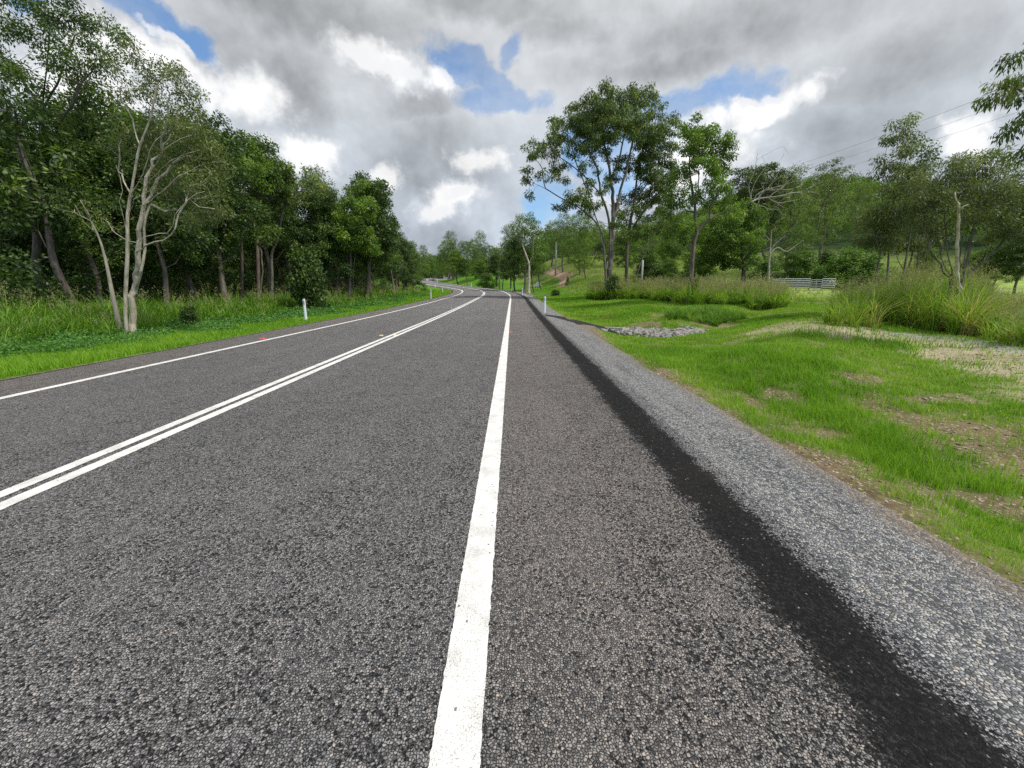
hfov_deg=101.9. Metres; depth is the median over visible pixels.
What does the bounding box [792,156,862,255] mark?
eucalyptus tree
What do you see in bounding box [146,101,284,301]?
leafy tree
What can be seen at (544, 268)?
leafy tree
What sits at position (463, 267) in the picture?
leafy tree
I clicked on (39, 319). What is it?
tall grass
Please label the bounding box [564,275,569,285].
shrub
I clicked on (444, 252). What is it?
eucalyptus tree
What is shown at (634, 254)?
eucalyptus tree
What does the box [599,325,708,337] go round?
drain rocks
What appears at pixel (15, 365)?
short grass
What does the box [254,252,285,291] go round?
slender tree
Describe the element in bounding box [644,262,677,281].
shrub
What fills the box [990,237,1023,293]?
leafy tree
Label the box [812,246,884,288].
shrub
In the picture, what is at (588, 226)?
eucalyptus tree
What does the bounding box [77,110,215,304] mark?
leafy tree
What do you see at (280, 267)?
leafy tree
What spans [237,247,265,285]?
leafy tree
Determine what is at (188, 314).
shrub
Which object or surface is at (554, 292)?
shrub
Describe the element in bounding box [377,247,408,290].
leafy tree
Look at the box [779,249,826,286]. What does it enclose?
shrub
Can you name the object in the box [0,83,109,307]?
slender tree
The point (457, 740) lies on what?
edge line
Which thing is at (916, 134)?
power line
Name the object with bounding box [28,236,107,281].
leafy tree
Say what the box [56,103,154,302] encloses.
leafy tree
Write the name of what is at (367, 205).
leafy tree
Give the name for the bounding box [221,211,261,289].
leafy tree
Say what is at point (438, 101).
sky
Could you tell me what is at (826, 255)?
shrub
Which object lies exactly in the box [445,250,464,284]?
leafy tree
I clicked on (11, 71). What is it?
eucalyptus tree
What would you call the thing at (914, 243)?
slender tree
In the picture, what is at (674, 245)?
eucalyptus tree
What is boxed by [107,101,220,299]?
leafy tree
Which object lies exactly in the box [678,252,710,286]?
leafy tree
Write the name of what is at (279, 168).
leafy tree
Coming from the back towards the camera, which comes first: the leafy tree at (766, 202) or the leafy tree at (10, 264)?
the leafy tree at (766, 202)
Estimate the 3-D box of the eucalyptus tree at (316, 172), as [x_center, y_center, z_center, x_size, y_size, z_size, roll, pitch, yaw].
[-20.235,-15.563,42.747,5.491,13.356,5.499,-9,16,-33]
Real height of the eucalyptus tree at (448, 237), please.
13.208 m
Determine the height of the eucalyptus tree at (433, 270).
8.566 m
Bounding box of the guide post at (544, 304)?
[544,296,545,312]
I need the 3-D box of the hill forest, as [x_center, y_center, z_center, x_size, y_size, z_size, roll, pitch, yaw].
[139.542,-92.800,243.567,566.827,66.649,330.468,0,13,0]
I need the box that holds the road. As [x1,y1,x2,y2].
[0,278,1023,767]
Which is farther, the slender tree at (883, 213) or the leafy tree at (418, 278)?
the leafy tree at (418, 278)
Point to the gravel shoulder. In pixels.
(954, 611)
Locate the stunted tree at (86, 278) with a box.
[64,191,93,303]
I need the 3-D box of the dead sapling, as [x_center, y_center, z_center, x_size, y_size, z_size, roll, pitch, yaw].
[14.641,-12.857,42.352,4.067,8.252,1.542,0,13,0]
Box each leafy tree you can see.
[0,111,67,298]
[0,154,64,299]
[11,136,157,309]
[18,75,206,298]
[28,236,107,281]
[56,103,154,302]
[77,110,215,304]
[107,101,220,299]
[118,250,158,273]
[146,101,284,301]
[149,232,214,294]
[200,208,245,277]
[201,128,313,290]
[211,129,284,300]
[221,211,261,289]
[233,138,298,299]
[233,247,263,274]
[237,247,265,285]
[246,156,312,280]
[265,216,294,280]
[287,174,354,280]
[303,188,362,293]
[313,178,382,297]
[331,242,364,283]
[339,170,403,292]
[344,177,399,298]
[355,264,376,288]
[377,218,402,291]
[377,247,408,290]
[390,238,431,290]
[394,232,418,288]
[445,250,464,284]
[458,258,473,284]
[471,260,485,279]
[485,252,501,286]
[496,256,508,289]
[498,232,526,291]
[520,243,541,292]
[530,245,549,288]
[613,240,639,267]
[632,249,658,282]
[655,111,745,303]
[659,257,680,283]
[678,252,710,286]
[684,197,770,281]
[684,214,720,276]
[724,162,800,281]
[904,247,953,281]
[953,249,997,289]
[966,242,1021,292]
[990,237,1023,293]
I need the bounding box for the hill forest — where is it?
[114,174,1023,278]
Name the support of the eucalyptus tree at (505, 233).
on the ground at (834, 468)
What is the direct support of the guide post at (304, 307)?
on the ground at (834, 468)
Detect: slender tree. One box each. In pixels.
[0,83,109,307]
[0,169,43,295]
[245,240,289,292]
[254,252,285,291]
[274,244,300,270]
[846,181,913,292]
[865,111,934,287]
[872,138,958,286]
[873,189,961,284]
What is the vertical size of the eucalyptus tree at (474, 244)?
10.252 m
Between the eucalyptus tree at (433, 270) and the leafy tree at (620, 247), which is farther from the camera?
the eucalyptus tree at (433, 270)
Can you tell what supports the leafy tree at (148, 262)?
on the ground at (834, 468)
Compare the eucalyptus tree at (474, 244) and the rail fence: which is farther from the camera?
the eucalyptus tree at (474, 244)
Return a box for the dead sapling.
[634,215,671,286]
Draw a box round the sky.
[0,0,1023,278]
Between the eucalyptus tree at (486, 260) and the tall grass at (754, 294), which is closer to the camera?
the tall grass at (754, 294)
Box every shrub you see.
[177,303,200,324]
[283,239,331,309]
[475,272,498,287]
[551,289,559,295]
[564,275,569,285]
[604,273,621,299]
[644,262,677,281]
[691,274,704,295]
[740,254,785,283]
[772,254,810,283]
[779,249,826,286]
[810,247,836,285]
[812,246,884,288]
[850,251,897,288]
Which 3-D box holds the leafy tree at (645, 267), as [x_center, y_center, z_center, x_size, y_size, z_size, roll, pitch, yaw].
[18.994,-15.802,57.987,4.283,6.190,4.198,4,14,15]
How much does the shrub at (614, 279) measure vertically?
3.084 m
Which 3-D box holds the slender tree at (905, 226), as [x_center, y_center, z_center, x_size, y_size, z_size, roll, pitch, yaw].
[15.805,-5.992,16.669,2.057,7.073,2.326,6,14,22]
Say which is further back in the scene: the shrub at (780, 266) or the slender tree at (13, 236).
the shrub at (780, 266)
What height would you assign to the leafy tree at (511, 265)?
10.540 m
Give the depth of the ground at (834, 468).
6.65 m
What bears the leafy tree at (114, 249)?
on the ground at (834, 468)
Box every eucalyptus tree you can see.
[0,0,145,301]
[294,164,338,288]
[418,245,428,270]
[430,240,462,281]
[431,259,442,277]
[433,252,447,278]
[438,231,460,279]
[457,240,471,265]
[466,238,485,265]
[469,246,488,279]
[474,230,488,258]
[479,244,494,266]
[493,223,515,288]
[496,211,555,292]
[519,76,681,288]
[539,219,566,266]
[548,213,577,271]
[552,227,583,256]
[557,213,599,273]
[568,238,594,279]
[590,221,606,261]
[595,229,622,266]
[610,110,683,281]
[624,214,668,274]
[646,222,689,274]
[649,205,690,262]
[740,172,787,273]
[766,165,822,271]
[772,224,817,279]
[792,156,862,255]
[796,172,852,258]
[839,182,880,256]
[971,43,1023,168]
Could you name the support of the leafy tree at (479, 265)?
on the ground at (834, 468)
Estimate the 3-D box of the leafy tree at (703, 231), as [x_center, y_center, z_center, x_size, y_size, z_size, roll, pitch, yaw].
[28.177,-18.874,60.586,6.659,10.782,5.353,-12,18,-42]
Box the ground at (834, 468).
[0,196,1023,587]
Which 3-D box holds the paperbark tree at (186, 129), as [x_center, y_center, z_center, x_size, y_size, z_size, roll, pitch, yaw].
[-10.587,-5.675,13.232,4.397,8.545,2.560,3,14,13]
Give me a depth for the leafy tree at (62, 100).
20.48 m
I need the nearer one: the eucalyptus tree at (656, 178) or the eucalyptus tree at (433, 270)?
the eucalyptus tree at (656, 178)
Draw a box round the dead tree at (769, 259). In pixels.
[761,214,813,283]
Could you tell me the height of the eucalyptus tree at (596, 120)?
19.725 m
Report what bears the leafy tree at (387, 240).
on the ground at (834, 468)
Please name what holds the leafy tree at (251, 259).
on the ground at (834, 468)
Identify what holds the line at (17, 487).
on the road
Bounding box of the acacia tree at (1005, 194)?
[888,143,1023,307]
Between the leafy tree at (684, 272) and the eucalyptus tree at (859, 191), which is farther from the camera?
the eucalyptus tree at (859, 191)
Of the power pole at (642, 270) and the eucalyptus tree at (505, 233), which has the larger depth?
the eucalyptus tree at (505, 233)
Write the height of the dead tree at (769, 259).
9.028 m
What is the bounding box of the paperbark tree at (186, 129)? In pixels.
[88,35,238,333]
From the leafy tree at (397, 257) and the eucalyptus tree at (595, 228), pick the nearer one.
the leafy tree at (397, 257)
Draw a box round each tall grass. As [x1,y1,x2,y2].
[0,279,422,347]
[582,271,796,309]
[660,302,748,326]
[805,240,1023,346]
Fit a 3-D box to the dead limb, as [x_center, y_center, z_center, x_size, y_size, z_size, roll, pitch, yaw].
[27.318,-20.704,43.009,10.092,6.295,4.224,0,13,0]
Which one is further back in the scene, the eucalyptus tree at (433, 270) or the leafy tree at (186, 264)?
the eucalyptus tree at (433, 270)
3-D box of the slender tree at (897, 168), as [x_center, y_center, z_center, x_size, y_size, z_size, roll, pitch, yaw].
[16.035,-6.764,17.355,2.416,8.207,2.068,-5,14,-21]
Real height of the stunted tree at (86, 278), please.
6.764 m
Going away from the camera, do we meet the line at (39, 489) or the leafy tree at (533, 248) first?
the line at (39, 489)
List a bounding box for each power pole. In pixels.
[555,242,556,275]
[640,260,643,282]
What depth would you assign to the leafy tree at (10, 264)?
21.96 m
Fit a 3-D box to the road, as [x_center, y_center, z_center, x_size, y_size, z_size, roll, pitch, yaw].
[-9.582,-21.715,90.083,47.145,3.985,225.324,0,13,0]
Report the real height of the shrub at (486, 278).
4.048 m
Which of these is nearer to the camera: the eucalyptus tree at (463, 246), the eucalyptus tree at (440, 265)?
the eucalyptus tree at (463, 246)
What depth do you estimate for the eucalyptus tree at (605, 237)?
87.75 m
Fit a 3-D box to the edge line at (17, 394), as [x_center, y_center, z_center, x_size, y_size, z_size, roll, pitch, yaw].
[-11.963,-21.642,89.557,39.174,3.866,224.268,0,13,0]
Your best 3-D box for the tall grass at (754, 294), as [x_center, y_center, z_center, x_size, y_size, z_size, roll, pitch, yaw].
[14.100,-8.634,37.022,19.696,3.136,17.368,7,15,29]
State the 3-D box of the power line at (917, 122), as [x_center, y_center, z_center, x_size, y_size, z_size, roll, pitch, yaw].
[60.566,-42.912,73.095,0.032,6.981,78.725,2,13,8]
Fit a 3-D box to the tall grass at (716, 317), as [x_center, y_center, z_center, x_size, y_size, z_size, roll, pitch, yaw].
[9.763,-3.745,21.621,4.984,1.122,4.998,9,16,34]
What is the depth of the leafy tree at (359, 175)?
44.63 m
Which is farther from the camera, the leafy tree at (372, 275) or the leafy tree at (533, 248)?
the leafy tree at (533, 248)
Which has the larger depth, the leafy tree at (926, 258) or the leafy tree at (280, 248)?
the leafy tree at (926, 258)
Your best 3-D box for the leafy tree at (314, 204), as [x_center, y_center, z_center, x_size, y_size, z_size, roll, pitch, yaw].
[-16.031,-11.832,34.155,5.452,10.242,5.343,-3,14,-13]
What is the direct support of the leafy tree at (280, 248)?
on the ground at (834, 468)
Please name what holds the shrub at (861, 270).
on the ground at (834, 468)
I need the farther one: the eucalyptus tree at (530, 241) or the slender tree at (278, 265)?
the eucalyptus tree at (530, 241)
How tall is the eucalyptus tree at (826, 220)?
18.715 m
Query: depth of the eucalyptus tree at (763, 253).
75.14 m
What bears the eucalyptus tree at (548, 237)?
on the ground at (834, 468)
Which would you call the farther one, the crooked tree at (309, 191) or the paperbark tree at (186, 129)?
the crooked tree at (309, 191)
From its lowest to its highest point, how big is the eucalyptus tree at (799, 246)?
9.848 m
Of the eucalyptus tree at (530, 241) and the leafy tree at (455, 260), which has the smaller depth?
the eucalyptus tree at (530, 241)
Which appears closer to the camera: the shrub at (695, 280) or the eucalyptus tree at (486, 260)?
the shrub at (695, 280)
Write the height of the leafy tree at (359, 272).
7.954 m
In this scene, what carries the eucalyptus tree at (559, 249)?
on the ground at (834, 468)
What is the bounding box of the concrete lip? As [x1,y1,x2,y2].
[605,327,625,330]
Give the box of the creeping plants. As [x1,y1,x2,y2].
[0,292,436,361]
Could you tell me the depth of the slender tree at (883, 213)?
16.98 m
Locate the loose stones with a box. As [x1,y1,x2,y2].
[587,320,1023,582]
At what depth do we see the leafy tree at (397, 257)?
50.32 m
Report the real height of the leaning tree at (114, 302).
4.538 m
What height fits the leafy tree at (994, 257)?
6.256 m
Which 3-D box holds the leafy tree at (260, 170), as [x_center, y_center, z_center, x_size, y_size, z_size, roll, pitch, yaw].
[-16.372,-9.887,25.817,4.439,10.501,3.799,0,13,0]
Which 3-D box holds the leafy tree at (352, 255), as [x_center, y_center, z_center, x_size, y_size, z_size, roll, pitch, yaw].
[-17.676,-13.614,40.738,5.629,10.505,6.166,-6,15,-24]
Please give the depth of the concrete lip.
18.55 m
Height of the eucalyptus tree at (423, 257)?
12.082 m
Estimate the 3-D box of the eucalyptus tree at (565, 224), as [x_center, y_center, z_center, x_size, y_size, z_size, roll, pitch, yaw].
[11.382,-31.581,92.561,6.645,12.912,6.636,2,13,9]
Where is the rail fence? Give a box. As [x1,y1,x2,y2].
[771,278,835,289]
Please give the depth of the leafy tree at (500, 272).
85.48 m
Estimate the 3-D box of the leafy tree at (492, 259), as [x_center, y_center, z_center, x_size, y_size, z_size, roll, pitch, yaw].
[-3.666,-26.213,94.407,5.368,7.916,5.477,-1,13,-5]
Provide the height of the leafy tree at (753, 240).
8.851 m
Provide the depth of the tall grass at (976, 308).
13.01 m
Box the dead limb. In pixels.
[733,149,820,214]
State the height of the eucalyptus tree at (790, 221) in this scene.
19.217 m
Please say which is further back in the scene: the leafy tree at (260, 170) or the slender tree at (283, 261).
the slender tree at (283, 261)
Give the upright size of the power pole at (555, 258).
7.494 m
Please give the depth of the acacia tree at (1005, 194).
12.54 m
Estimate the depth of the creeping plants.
14.03 m
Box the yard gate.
[810,280,822,288]
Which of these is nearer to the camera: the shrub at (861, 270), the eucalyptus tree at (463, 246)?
the shrub at (861, 270)
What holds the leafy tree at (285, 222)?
on the ground at (834, 468)
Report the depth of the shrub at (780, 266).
68.78 m
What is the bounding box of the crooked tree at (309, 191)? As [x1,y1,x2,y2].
[270,162,330,295]
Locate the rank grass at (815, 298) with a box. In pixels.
[538,254,1011,302]
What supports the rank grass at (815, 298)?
on the ground at (834, 468)
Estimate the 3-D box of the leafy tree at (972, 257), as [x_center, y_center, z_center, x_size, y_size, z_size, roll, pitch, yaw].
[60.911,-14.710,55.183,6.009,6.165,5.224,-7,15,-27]
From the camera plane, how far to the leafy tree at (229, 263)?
37.73 m
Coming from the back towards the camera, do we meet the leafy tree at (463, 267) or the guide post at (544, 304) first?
the leafy tree at (463, 267)
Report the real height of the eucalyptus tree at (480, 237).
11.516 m
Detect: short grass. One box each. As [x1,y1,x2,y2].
[0,289,451,378]
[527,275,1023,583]
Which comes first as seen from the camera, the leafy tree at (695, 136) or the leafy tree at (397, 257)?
the leafy tree at (695, 136)
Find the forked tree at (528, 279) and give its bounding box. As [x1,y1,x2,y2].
[516,229,543,293]
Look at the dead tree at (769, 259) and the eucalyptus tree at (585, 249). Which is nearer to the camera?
the dead tree at (769, 259)
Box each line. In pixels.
[0,284,462,398]
[0,292,483,497]
[0,292,484,509]
[426,278,510,767]
[795,81,1023,165]
[801,99,1015,170]
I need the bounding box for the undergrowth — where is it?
[0,246,394,310]
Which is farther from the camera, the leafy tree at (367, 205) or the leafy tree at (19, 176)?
the leafy tree at (367, 205)
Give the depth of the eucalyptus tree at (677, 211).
66.17 m
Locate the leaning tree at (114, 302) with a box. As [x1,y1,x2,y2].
[45,197,123,328]
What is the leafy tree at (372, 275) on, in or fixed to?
on the ground at (834, 468)
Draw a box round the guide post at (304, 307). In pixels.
[303,299,306,318]
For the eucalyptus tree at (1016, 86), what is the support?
on the ground at (834, 468)
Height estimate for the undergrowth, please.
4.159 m
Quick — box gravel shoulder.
[434,279,1023,737]
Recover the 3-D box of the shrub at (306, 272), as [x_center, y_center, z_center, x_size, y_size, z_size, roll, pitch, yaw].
[-13.009,-6.547,26.288,3.059,5.045,2.810,13,18,43]
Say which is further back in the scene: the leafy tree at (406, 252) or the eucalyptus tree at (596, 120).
the leafy tree at (406, 252)
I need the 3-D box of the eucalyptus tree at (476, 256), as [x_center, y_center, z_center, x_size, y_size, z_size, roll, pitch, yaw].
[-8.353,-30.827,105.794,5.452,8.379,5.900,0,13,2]
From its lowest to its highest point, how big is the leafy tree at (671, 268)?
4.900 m
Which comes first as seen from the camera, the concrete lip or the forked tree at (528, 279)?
the concrete lip
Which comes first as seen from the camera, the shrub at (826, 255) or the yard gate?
the yard gate
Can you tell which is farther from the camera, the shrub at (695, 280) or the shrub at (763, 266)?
the shrub at (763, 266)

